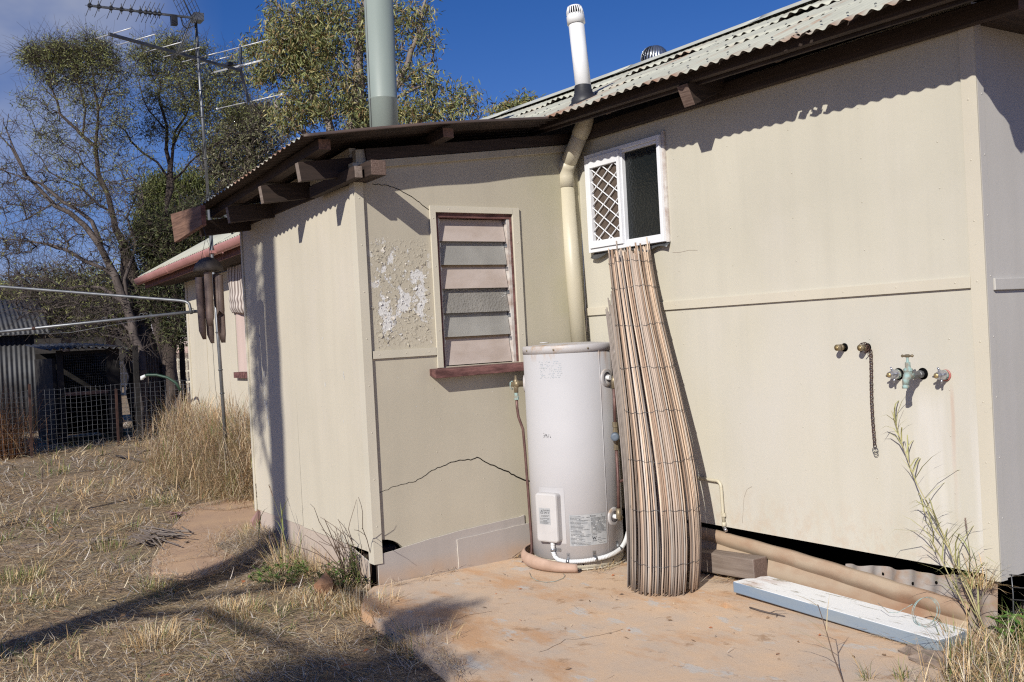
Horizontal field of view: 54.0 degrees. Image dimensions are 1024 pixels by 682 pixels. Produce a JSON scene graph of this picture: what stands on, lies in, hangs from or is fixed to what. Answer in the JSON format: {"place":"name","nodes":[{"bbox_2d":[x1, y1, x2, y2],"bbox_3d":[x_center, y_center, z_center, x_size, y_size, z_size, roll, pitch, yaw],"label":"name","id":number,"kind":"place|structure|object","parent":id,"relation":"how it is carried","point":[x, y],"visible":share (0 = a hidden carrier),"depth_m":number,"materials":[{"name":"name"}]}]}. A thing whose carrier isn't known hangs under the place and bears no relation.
{"place":"outdoors","nodes":[
{"label":"outdoors","id":0,"kind":"place"},
{"bbox_2d":[105,374,254,520],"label":"dry grass bank","id":1,"kind":"structure","parent":0,"point":[195,458],"depth_m":11.06,"materials":[{"name":"beige plant"}]},
{"bbox_2d":[140,374,181,390],"bbox_3d":[-4.404,0.522,12.604,0.511,0.244,0.052,-3,0,-1],"label":"garden hose","id":2,"kind":"object","parent":1,"relation":"on","point":[142,377],"visible":1,"depth_m":12.59,"materials":[{"name":"green"}]},
{"bbox_2d":[150,494,260,579],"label":"path","id":3,"kind":"structure","parent":0,"point":[204,518],"depth_m":7.96,"materials":[{"name":"soil"}]},
{"bbox_2d":[250,510,260,528],"bbox_3d":[-2.034,1.453,8.088,0.149,0.205,0.095,-3,0,-36],"label":"stone","id":4,"kind":"object","parent":3,"relation":"on","point":[256,515],"visible":0.31,"depth_m":8.03,"materials":[{"name":"brown stone"}]},
{"bbox_2d":[0,0,800,352],"label":"sky","id":5,"kind":"structure","parent":0,"point":[508,46],"materials":[{"name":"blue"}]},
{"bbox_2d":[0,353,1023,681],"bbox_3d":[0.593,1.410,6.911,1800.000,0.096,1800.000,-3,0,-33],"label":"ground","id":6,"kind":"structure","parent":0,"point":[426,673],"depth_m":6.08,"materials":[{"name":"beige plant"}]},
{"bbox_2d":[0,561,46,585],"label":"grass tussock","id":7,"kind":"object","parent":6,"relation":"on","point":[15,576],"depth_m":6.93,"materials":[{"name":"beige plant"}]},
{"bbox_2d":[0,299,49,432],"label":"iron shed","id":8,"kind":"structure","parent":6,"relation":"on","point":[17,358],"depth_m":20.29,"materials":[{"name":"metal"}]},
{"bbox_2d":[0,370,58,459],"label":"dry weeds","id":9,"kind":"object","parent":6,"relation":"on","point":[6,436],"visible":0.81,"depth_m":15.66,"materials":[{"name":"brown plant"}]},
{"bbox_2d":[0,273,61,342],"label":"scrub tree","id":10,"kind":"object","parent":6,"relation":"on","point":[5,294],"visible":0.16,"depth_m":33.62,"materials":[{"name":"green plant"}]},
{"bbox_2d":[28,507,73,519],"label":"grass tussock","id":11,"kind":"object","parent":6,"relation":"on","point":[53,508],"depth_m":9.49,"materials":[{"name":"beige plant"}]},
{"bbox_2d":[14,537,108,548],"bbox_3d":[-3.606,1.620,8.056,0.698,0.022,0.070,-3,0,-14],"label":"board","id":12,"kind":"object","parent":6,"relation":"on","point":[54,543],"visible":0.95,"depth_m":8.03,"materials":[{"name":"brown wood"}]},
{"bbox_2d":[4,321,128,385],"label":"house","id":13,"kind":"structure","parent":6,"relation":"on","point":[57,339],"depth_m":46.01,"materials":[{"name":"metal"}]},
{"bbox_2d":[29,261,113,350],"bbox_3d":[-15.552,-0.322,35.004,3.634,5.027,3.337,-3,0,-33],"label":"scrub tree","id":14,"kind":"object","parent":6,"relation":"on","point":[66,312],"visible":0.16,"depth_m":34.50,"materials":[{"name":"green plant"}]},
{"bbox_2d":[25,343,127,443],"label":"hen house","id":15,"kind":"structure","parent":6,"relation":"on","point":[61,370],"depth_m":17.98,"materials":[{"name":"metal"}]},
{"bbox_2d":[0,106,164,439],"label":"dead tree","id":16,"kind":"object","parent":6,"relation":"on","point":[109,268],"visible":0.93,"depth_m":17.55,"materials":[{"name":"grey plant"}]},
{"bbox_2d":[0,15,177,431],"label":"wattle tree","id":17,"kind":"object","parent":6,"relation":"on","point":[61,56],"visible":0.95,"depth_m":19.42,"materials":[{"name":"green plant"}]},
{"bbox_2d":[0,380,191,457],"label":"wire fence","id":18,"kind":"object","parent":6,"relation":"on","point":[116,403],"visible":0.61,"depth_m":16.05,"materials":[{"name":"metal"}]},
{"bbox_2d":[0,285,196,335],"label":"clothes hoist","id":19,"kind":"object","parent":6,"relation":"on","point":[190,311],"visible":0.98,"depth_m":8.13,"materials":[{"name":"metal"}]},
{"bbox_2d":[73,260,127,344],"bbox_3d":[-14.270,-0.454,36.081,3.284,5.140,3.319,-3,0,22],"label":"scrub tree","id":20,"kind":"object","parent":6,"relation":"on","point":[109,284],"visible":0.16,"depth_m":35.57,"materials":[{"name":"green plant"}]},
{"bbox_2d":[78,532,129,553],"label":"grass tussock","id":21,"kind":"object","parent":6,"relation":"on","point":[103,546],"depth_m":7.81,"materials":[{"name":"beige plant"}]},
{"bbox_2d":[100,425,133,435],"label":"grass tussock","id":22,"kind":"object","parent":6,"relation":"on","point":[123,431],"depth_m":18.90,"materials":[{"name":"brown plant"}]},
{"bbox_2d":[116,455,145,461],"bbox_3d":[-5.308,1.641,13.972,0.036,0.068,1.688,-3,0,-34],"label":"stick","id":23,"kind":"object","parent":6,"relation":"on","point":[121,456],"visible":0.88,"depth_m":14.00,"materials":[{"name":"brown wood"}]},
{"bbox_2d":[112,523,191,549],"bbox_3d":[-2.756,1.541,7.954,0.962,0.075,0.540,-3,1,42],"label":"bark heap","id":24,"kind":"object","parent":6,"relation":"on","point":[163,532],"visible":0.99,"depth_m":7.95,"materials":[{"name":"grey wood"}]},
{"bbox_2d":[124,574,185,598],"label":"grass tussock","id":25,"kind":"object","parent":6,"relation":"on","point":[151,581],"depth_m":6.44,"materials":[{"name":"plant"}]},
{"bbox_2d":[120,358,189,394],"bbox_3d":[-13.292,1.342,37.002,5.078,1.320,0.083,-3,0,24],"label":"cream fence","id":26,"kind":"object","parent":6,"relation":"on","point":[178,371],"visible":0.08,"depth_m":36.47,"materials":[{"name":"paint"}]},
{"bbox_2d":[134,491,178,506],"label":"grass tussock","id":27,"kind":"object","parent":6,"relation":"on","point":[165,501],"depth_m":9.95,"materials":[{"name":"beige plant"}]},
{"bbox_2d":[116,614,198,654],"bbox_3d":[-1.867,1.509,5.192,0.508,0.148,0.486,-3,0,21],"label":"grass tussock","id":28,"kind":"object","parent":6,"relation":"on","point":[153,638],"depth_m":5.20,"materials":[{"name":"beige plant"}]},
{"bbox_2d":[96,177,226,436],"bbox_3d":[-5.943,-0.464,18.015,3.142,4.919,1.957,-3,0,-15],"label":"dark tree","id":29,"kind":"object","parent":6,"relation":"on","point":[162,246],"visible":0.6,"depth_m":17.82,"materials":[{"name":"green plant"}]},
{"bbox_2d":[132,343,191,440],"bbox_3d":[-5.661,0.876,18.498,0.425,1.701,2.944,-3,1,41],"label":"chicken wire fence","id":30,"kind":"object","parent":6,"relation":"on","point":[181,359],"visible":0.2,"depth_m":17.33,"materials":[{"name":"metal"}]},
{"bbox_2d":[112,158,215,357],"bbox_3d":[-8.151,-1.231,23.925,2.486,6.256,1.776,-3,0,-8],"label":"pepper tree","id":31,"kind":"object","parent":6,"relation":"on","point":[193,178],"visible":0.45,"depth_m":23.75,"materials":[{"name":"green plant"}]},
{"bbox_2d":[169,511,185,517],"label":"bark scraps","id":32,"kind":"object","parent":6,"relation":"on","point":[177,513],"visible":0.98,"depth_m":9.11,"materials":[{"name":"wood"}]},
{"bbox_2d":[101,18,267,361],"bbox_3d":[-6.721,-2.467,21.012,3.691,8.564,2.114,-3,0,6],"label":"wattle tree","id":33,"kind":"object","parent":6,"relation":"on","point":[181,87],"visible":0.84,"depth_m":20.89,"materials":[{"name":"green plant"}]},
{"bbox_2d":[86,0,282,477],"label":"antenna mast","id":34,"kind":"object","parent":6,"relation":"on","point":[196,18],"visible":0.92,"depth_m":10.53,"materials":[{"name":"metal"}]},
{"bbox_2d":[134,232,249,447],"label":"neighbour house","id":35,"kind":"structure","parent":6,"relation":"on","point":[203,365],"depth_m":11.90,"materials":[{"name":"beige paint"}]},
{"bbox_2d":[227,264,247,377],"bbox_3d":[-2.678,-0.229,10.675,0.099,1.260,2.000,-3,0,-33],"label":"window","id":36,"kind":"structure","parent":35,"relation":"in","point":[234,273],"depth_m":11.29,"materials":[{"name":"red paint"}]},
{"bbox_2d":[198,590,271,622],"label":"grass tussock","id":37,"kind":"object","parent":6,"relation":"on","point":[241,610],"depth_m":5.72,"materials":[{"name":"beige plant"}]},
{"bbox_2d":[174,87,296,203],"bbox_3d":[-6.715,-2.325,25.061,3.043,8.275,2.645,-3,0,-33],"label":"feathery tree","id":38,"kind":"object","parent":6,"relation":"on","point":[232,169],"visible":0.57,"depth_m":24.71,"materials":[{"name":"green plant"}]},
{"bbox_2d":[156,520,325,575],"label":"straw litter","id":39,"kind":"object","parent":6,"relation":"on","point":[252,535],"visible":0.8,"depth_m":7.35,"materials":[{"name":"beige plant"}]},
{"bbox_2d":[233,518,264,538],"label":"grass tussock","id":40,"kind":"object","parent":6,"relation":"on","point":[248,528],"depth_m":7.74,"materials":[{"name":"beige plant"}]},
{"bbox_2d":[255,483,266,537],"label":"seeding grass","id":41,"kind":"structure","parent":6,"relation":"on","point":[258,516],"depth_m":7.21,"materials":[{"name":"yellow plant"}]},
{"bbox_2d":[237,525,302,567],"bbox_3d":[-1.666,1.438,7.126,0.640,0.250,0.686,-3,0,-33],"label":"grass tussock","id":42,"kind":"object","parent":6,"relation":"on","point":[289,545],"depth_m":7.12,"materials":[{"name":"beige plant"}]},
{"bbox_2d":[269,486,290,566],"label":"seeding grass","id":43,"kind":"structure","parent":6,"relation":"on","point":[281,519],"depth_m":6.86,"materials":[{"name":"yellow"}]},
{"bbox_2d":[248,555,313,583],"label":"broadleaf weed","id":44,"kind":"object","parent":6,"relation":"on","point":[277,577],"visible":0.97,"depth_m":6.41,"materials":[{"name":"green"}]},
{"bbox_2d":[247,529,316,573],"bbox_3d":[-1.532,1.394,6.761,0.672,0.338,0.587,-3,0,5],"label":"grass tussock","id":45,"kind":"object","parent":6,"relation":"on","point":[283,551],"depth_m":6.78,"materials":[{"name":"beige plant"}]},
{"bbox_2d":[277,544,332,577],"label":"grass tussock","id":46,"kind":"object","parent":6,"relation":"on","point":[311,563],"depth_m":6.59,"materials":[{"name":"beige plant"}]},
{"bbox_2d":[282,575,361,611],"bbox_3d":[-1.092,1.453,5.871,0.541,0.151,0.574,-3,0,-33],"label":"grass tussock","id":47,"kind":"object","parent":6,"relation":"on","point":[323,599],"depth_m":5.84,"materials":[{"name":"beige plant"}]},
{"bbox_2d":[314,572,336,597],"bbox_3d":[-1.127,1.473,6.051,0.122,0.166,0.228,-3,0,1],"label":"stone","id":48,"kind":"object","parent":6,"relation":"on","point":[324,582],"visible":0.74,"depth_m":5.97,"materials":[{"name":"brown stone"}]},
{"bbox_2d":[280,497,371,589],"bbox_3d":[-0.977,1.206,6.089,0.868,0.624,0.457,-3,1,45],"label":"twiggy weed","id":49,"kind":"object","parent":6,"relation":"on","point":[338,550],"visible":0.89,"depth_m":6.12,"materials":[{"name":"brown"}]},
{"bbox_2d":[314,557,372,589],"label":"broadleaf weed","id":50,"kind":"object","parent":6,"relation":"on","point":[333,571],"visible":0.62,"depth_m":6.15,"materials":[{"name":"green plant"}]},
{"bbox_2d":[347,543,367,585],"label":"broadleaf weed","id":51,"kind":"object","parent":6,"relation":"on","point":[353,564],"visible":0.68,"depth_m":6.19,"materials":[{"name":"green plant"}]},
{"bbox_2d":[230,0,495,145],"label":"gum tree","id":52,"kind":"object","parent":6,"relation":"on","point":[300,46],"visible":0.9,"depth_m":18.34,"materials":[{"name":"green plant"}]},
{"bbox_2d":[324,580,404,621],"bbox_3d":[-0.799,1.434,5.569,0.551,0.182,0.496,-3,0,-2],"label":"grass tussock","id":53,"kind":"object","parent":6,"relation":"on","point":[354,608],"depth_m":5.61,"materials":[{"name":"beige plant"}]},
{"bbox_2d":[376,614,464,660],"bbox_3d":[-0.409,1.423,4.909,0.504,0.172,0.512,-3,0,34],"label":"grass tussock","id":54,"kind":"object","parent":6,"relation":"on","point":[409,653],"depth_m":4.89,"materials":[{"name":"beige plant"}]},
{"bbox_2d":[8,497,885,679],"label":"dead leaves","id":55,"kind":"object","parent":6,"relation":"on","point":[70,653],"visible":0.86,"depth_m":5.10,"materials":[{"name":"brown plant"}]},
{"bbox_2d":[479,86,545,117],"bbox_3d":[0.424,-3.090,30.087,2.415,9.020,2.010,-3,0,-33],"label":"gum tree","id":56,"kind":"object","parent":6,"relation":"on","point":[504,105],"visible":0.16,"depth_m":29.73,"materials":[{"name":"green plant"}]},
{"bbox_2d":[171,0,1023,619],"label":"house","id":57,"kind":"structure","parent":6,"relation":"on","point":[795,194],"depth_m":5.85,"materials":[{"name":"beige paint"}]},
{"bbox_2d":[193,226,225,406],"bbox_3d":[-2.114,-0.167,7.053,0.206,1.326,0.206,-3,0,-33],"label":"wind chime","id":58,"kind":"object","parent":57,"relation":"hanging from","point":[207,288],"visible":1,"depth_m":7.01,"materials":[{"name":"brown wood"}]},
{"bbox_2d":[364,0,397,126],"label":"flue","id":59,"kind":"object","parent":57,"relation":"on","point":[381,63],"visible":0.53,"depth_m":6.93,"materials":[{"name":"grey paint"}]},
{"bbox_2d":[429,206,525,378],"bbox_3d":[-0.239,-0.320,6.420,0.726,1.072,0.175,-3,0,-33],"label":"louvre window","id":60,"kind":"structure","parent":57,"relation":"in","point":[474,267],"depth_m":6.46,"materials":[{"name":"white glass"}]},
{"bbox_2d":[559,118,593,341],"bbox_3d":[0.455,-0.747,6.746,0.120,1.662,0.364,-3,0,-33],"label":"soil vent pipe","id":61,"kind":"object","parent":57,"relation":"attached to","point":[581,131],"visible":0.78,"depth_m":6.78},
{"bbox_2d":[566,4,596,105],"bbox_3d":[0.462,-1.861,6.632,0.231,0.729,0.240,-3,0,-33],"label":"roof vent pipe","id":62,"kind":"object","parent":57,"relation":"on","point":[583,91],"visible":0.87,"depth_m":6.60,"materials":[{"name":"white plastic"}]},
{"bbox_2d":[584,131,670,258],"bbox_3d":[0.742,-0.917,6.474,0.086,0.724,0.778,-3,0,-33],"label":"sliding window","id":63,"kind":"structure","parent":57,"relation":"in","point":[627,200],"depth_m":6.46,"materials":[{"name":"white paint"}]},
{"bbox_2d":[640,45,666,60],"bbox_3d":[1.367,-2.303,9.501,0.266,0.973,0.268,-3,0,-33],"label":"roof ventilator","id":64,"kind":"object","parent":57,"relation":"on","point":[651,51],"visible":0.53,"depth_m":9.41,"materials":[{"name":"metal"}]},
{"bbox_2d":[696,476,727,531],"bbox_3d":[1.180,0.962,5.940,0.035,0.307,0.250,-3,0,-33],"label":"water pipe","id":65,"kind":"object","parent":57,"relation":"attached to","point":[723,514],"visible":0.97,"depth_m":5.86,"materials":[{"name":"beige metal"}]},
{"bbox_2d":[834,343,847,351],"bbox_3d":[1.679,0.033,5.100,0.092,0.043,0.044,-3,0,-33],"label":"pipe stub","id":66,"kind":"object","parent":57,"relation":"attached to","point":[841,347],"visible":1,"depth_m":5.08,"materials":[{"name":"gold metal"}]},
{"bbox_2d":[857,343,870,351],"bbox_3d":[1.755,0.033,4.984,0.092,0.043,0.044,-3,0,-33],"label":"pipe stub","id":67,"kind":"object","parent":57,"relation":"attached to","point":[861,347],"visible":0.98,"depth_m":4.96,"materials":[{"name":"gold metal"}]},
{"bbox_2d":[859,342,877,456],"bbox_3d":[1.764,0.289,4.974,0.048,0.569,0.068,-3,0,-33],"label":"chain","id":68,"kind":"object","parent":67,"relation":"hanging from","point":[867,350],"visible":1,"depth_m":4.97,"materials":[{"name":"metal"}]},
{"bbox_2d":[886,367,903,381],"bbox_3d":[1.843,0.160,4.831,0.105,0.076,0.076,-3,0,-33],"label":"tap","id":69,"kind":"object","parent":57,"relation":"attached to","point":[895,374],"visible":0.99,"depth_m":4.81,"materials":[{"name":"silver metal"}]},
{"bbox_2d":[901,354,927,388],"bbox_3d":[1.884,0.138,4.708,0.168,0.158,0.064,-3,0,-33],"label":"garden tap","id":70,"kind":"object","parent":57,"relation":"attached to","point":[909,374],"visible":1,"depth_m":4.67,"materials":[{"name":"green"}]},
{"bbox_2d":[932,367,950,383],"bbox_3d":[1.980,0.157,4.621,0.105,0.076,0.076,-3,0,-33],"label":"tap","id":71,"kind":"object","parent":57,"relation":"attached to","point":[942,375],"visible":1,"depth_m":4.60,"materials":[{"name":"silver metal"}]},
{"bbox_2d":[361,547,998,681],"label":"concrete slab","id":72,"kind":"structure","parent":6,"relation":"on","point":[759,639],"depth_m":4.79,"materials":[{"name":"concrete"}]},
{"bbox_2d":[408,611,621,651],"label":"slab cracks","id":73,"kind":"object","parent":72,"relation":"on","point":[540,651],"visible":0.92,"depth_m":4.82,"materials":[{"name":"brown concrete"}]},
{"bbox_2d":[521,543,577,572],"bbox_3d":[0.181,1.355,6.242,0.190,0.088,0.628,-3,0,-26],"label":"pipe shell","id":74,"kind":"object","parent":72,"relation":"on","point":[532,560],"visible":0.98,"depth_m":6.08},
{"bbox_2d":[134,495,979,681],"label":"straw litter","id":75,"kind":"object","parent":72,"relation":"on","point":[240,557],"visible":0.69,"depth_m":6.50,"materials":[{"name":"beige plant"}]},
{"bbox_2d":[510,342,634,570],"bbox_3d":[0.422,0.693,6.326,0.674,1.449,0.704,-3,0,-33],"label":"water heater","id":76,"kind":"object","parent":72,"relation":"on","point":[574,492],"visible":0.88,"depth_m":6.11,"materials":[{"name":"metal"}]},
{"bbox_2d":[605,237,701,596],"bbox_3d":[0.816,0.364,5.889,0.439,2.009,1.022,-3,0,2],"label":"bamboo screen","id":77,"kind":"object","parent":72,"relation":"on","point":[649,398],"visible":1,"depth_m":5.71,"materials":[{"name":"wood"}]},
{"bbox_2d":[687,547,767,578],"bbox_3d":[1.188,1.274,5.796,0.110,0.148,0.670,-3,0,-33],"label":"sleeper","id":78,"kind":"object","parent":72,"relation":"on","point":[734,564],"visible":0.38,"depth_m":5.63,"materials":[{"name":"brown wood"}]},
{"bbox_2d":[749,607,783,615],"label":"twig","id":79,"kind":"object","parent":72,"relation":"on","point":[776,614],"visible":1,"depth_m":4.98,"materials":[{"name":"brown wood"}]},
{"bbox_2d":[781,594,843,681],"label":"dry stalk","id":80,"kind":"object","parent":72,"relation":"on","point":[831,651],"visible":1,"depth_m":4.07,"materials":[{"name":"brown plant"}]},
{"bbox_2d":[733,576,967,651],"bbox_3d":[1.586,1.300,4.848,0.222,0.078,1.270,-3,0,-30],"label":"painted plank","id":81,"kind":"object","parent":72,"relation":"on","point":[865,616],"visible":0.81,"depth_m":4.74,"materials":[{"name":"white paint"}]},
{"bbox_2d":[878,597,939,626],"bbox_3d":[1.787,1.202,4.514,0.064,0.122,0.294,-3,0,-38],"label":"wire coil","id":82,"kind":"object","parent":81,"relation":"on","point":[917,601],"visible":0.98,"depth_m":4.46,"materials":[{"name":"grey metal"}]},
{"bbox_2d":[897,644,923,655],"bbox_3d":[1.719,1.329,4.301,0.100,0.050,0.161,-3,0,-33],"label":"concrete lump","id":83,"kind":"object","parent":72,"relation":"on","point":[910,649],"visible":0.59,"depth_m":4.29,"materials":[{"name":"beige concrete"}]},
{"bbox_2d":[846,564,997,633],"bbox_3d":[1.938,1.207,4.830,0.052,0.287,0.825,-3,0,-33],"label":"iron sheet","id":84,"kind":"object","parent":72,"relation":"on","point":[927,581],"visible":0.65,"depth_m":4.69,"materials":[{"name":"grey metal"}]},
{"bbox_2d":[908,649,956,667],"bbox_3d":[1.747,1.326,4.182,0.143,0.061,0.230,-3,0,-33],"label":"concrete lump","id":85,"kind":"object","parent":72,"relation":"on","point":[926,657],"visible":0.7,"depth_m":4.16,"materials":[{"name":"beige concrete"}]},
{"bbox_2d":[880,397,985,626],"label":"cane grass","id":86,"kind":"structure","parent":72,"relation":"on","point":[907,456],"depth_m":4.68,"materials":[{"name":"green"}]},
{"bbox_2d":[890,504,998,640],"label":"cane grass","id":87,"kind":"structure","parent":72,"relation":"on","point":[941,558],"depth_m":4.54,"materials":[{"name":"green"}]},
{"bbox_2d":[687,523,973,628],"bbox_3d":[1.564,1.251,5.382,0.103,0.319,1.946,-3,0,-33],"label":"pipe","id":88,"kind":"object","parent":6,"relation":"on","point":[793,566],"visible":0.66,"depth_m":5.15,"materials":[{"name":"beige plastic"}]},
{"bbox_2d":[882,605,1023,681],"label":"grass","id":89,"kind":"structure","parent":6,"relation":"on","point":[1001,656],"depth_m":3.98,"materials":[{"name":"beige plant"}]},
{"bbox_2d":[1009,574,1023,624],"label":"wire grid","id":90,"kind":"object","parent":89,"relation":"on","point":[1013,599],"visible":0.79,"depth_m":4.38,"materials":[{"name":"metal"}]},
{"bbox_2d":[907,493,999,640],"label":"cane grass","id":91,"kind":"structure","parent":6,"relation":"on","point":[969,589],"depth_m":4.47,"materials":[{"name":"green plant"}]},
{"bbox_2d":[947,545,1016,591],"bbox_3d":[2.093,1.013,4.473,0.368,0.172,0.351,-3,0,24],"label":"grass tussock","id":92,"kind":"object","parent":6,"relation":"on","point":[980,582],"depth_m":4.48,"materials":[{"name":"beige plant"}]},
{"bbox_2d":[952,518,984,576],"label":"seeding grass","id":93,"kind":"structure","parent":92,"relation":"on","point":[966,544],"depth_m":4.53,"materials":[{"name":"yellow plant"}]},
{"bbox_2d":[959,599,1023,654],"bbox_3d":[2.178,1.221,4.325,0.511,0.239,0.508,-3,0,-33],"label":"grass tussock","id":94,"kind":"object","parent":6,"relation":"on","point":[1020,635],"depth_m":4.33,"materials":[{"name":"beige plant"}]},
{"bbox_2d":[986,608,1023,648],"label":"broadleaf weed","id":95,"kind":"object","parent":6,"relation":"on","point":[1009,620],"visible":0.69,"depth_m":4.34,"materials":[{"name":"green plant"}]},
{"bbox_2d":[850,652,883,680],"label":"grass shoot","id":96,"kind":"object","parent":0,"point":[864,676],"depth_m":4.01,"materials":[{"name":"beige plant"}]},
{"bbox_2d":[887,654,914,681],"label":"grass shoot","id":97,"kind":"object","parent":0,"point":[906,673],"depth_m":4.01,"materials":[{"name":"beige plant"}]}
]}

